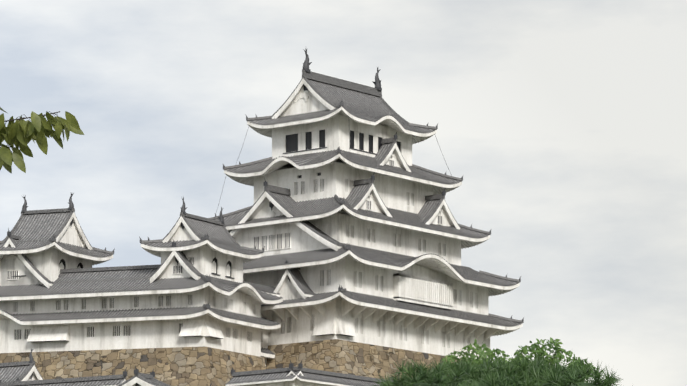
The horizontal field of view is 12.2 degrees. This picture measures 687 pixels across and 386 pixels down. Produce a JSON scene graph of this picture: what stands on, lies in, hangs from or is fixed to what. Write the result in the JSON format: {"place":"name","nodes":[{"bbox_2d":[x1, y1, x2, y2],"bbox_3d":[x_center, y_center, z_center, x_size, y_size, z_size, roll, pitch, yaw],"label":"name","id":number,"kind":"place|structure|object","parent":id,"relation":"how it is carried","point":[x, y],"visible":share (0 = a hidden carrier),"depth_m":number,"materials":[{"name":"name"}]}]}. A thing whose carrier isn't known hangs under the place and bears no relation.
{"place":"outdoors","nodes":[
{"label":"outdoors","id":0,"kind":"place"},
{"bbox_2d":[0,107,83,173],"bbox_3d":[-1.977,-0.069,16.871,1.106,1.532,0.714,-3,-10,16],"label":"tree branch","id":1,"kind":"object","parent":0,"point":[21,133],"visible":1,"depth_m":16.97,"materials":[{"name":"green plant"}]},
{"bbox_2d":[0,0,686,385],"label":"sky","id":2,"kind":"structure","parent":0,"point":[563,123],"materials":[{"name":"white"}]},
{"label":"ground","id":3,"kind":"structure","parent":0,"visible":0},
{"bbox_2d":[371,352,620,385],"bbox_3d":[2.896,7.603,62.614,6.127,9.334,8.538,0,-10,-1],"label":"pine tree","id":4,"kind":"object","parent":3,"relation":"on","point":[521,373],"visible":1,"depth_m":60.43,"materials":[{"name":"green plant"}]},
{"bbox_2d":[439,337,596,378],"bbox_3d":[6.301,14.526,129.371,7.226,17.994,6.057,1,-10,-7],"label":"broadleaf trees","id":5,"kind":"object","parent":3,"relation":"on","point":[534,348],"visible":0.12,"depth_m":131.91,"materials":[{"name":"green plant"}]},
{"bbox_3d":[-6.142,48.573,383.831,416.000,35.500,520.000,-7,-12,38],"label":"hill terrain","id":6,"kind":"structure","parent":0,"visible":0},
{"bbox_2d":[0,349,392,385],"bbox_3d":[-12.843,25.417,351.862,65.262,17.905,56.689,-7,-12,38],"label":"foreground walls and turret","id":7,"kind":"structure","parent":6,"relation":"on","point":[24,373],"depth_m":344.80,"materials":[{"name":"paint"}]},
{"bbox_2d":[0,49,523,385],"bbox_3d":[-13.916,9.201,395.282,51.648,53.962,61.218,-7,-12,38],"label":"castle","id":8,"kind":"structure","parent":6,"relation":"on","point":[341,242],"depth_m":383.38,"materials":[{"name":"paint"}]}
]}

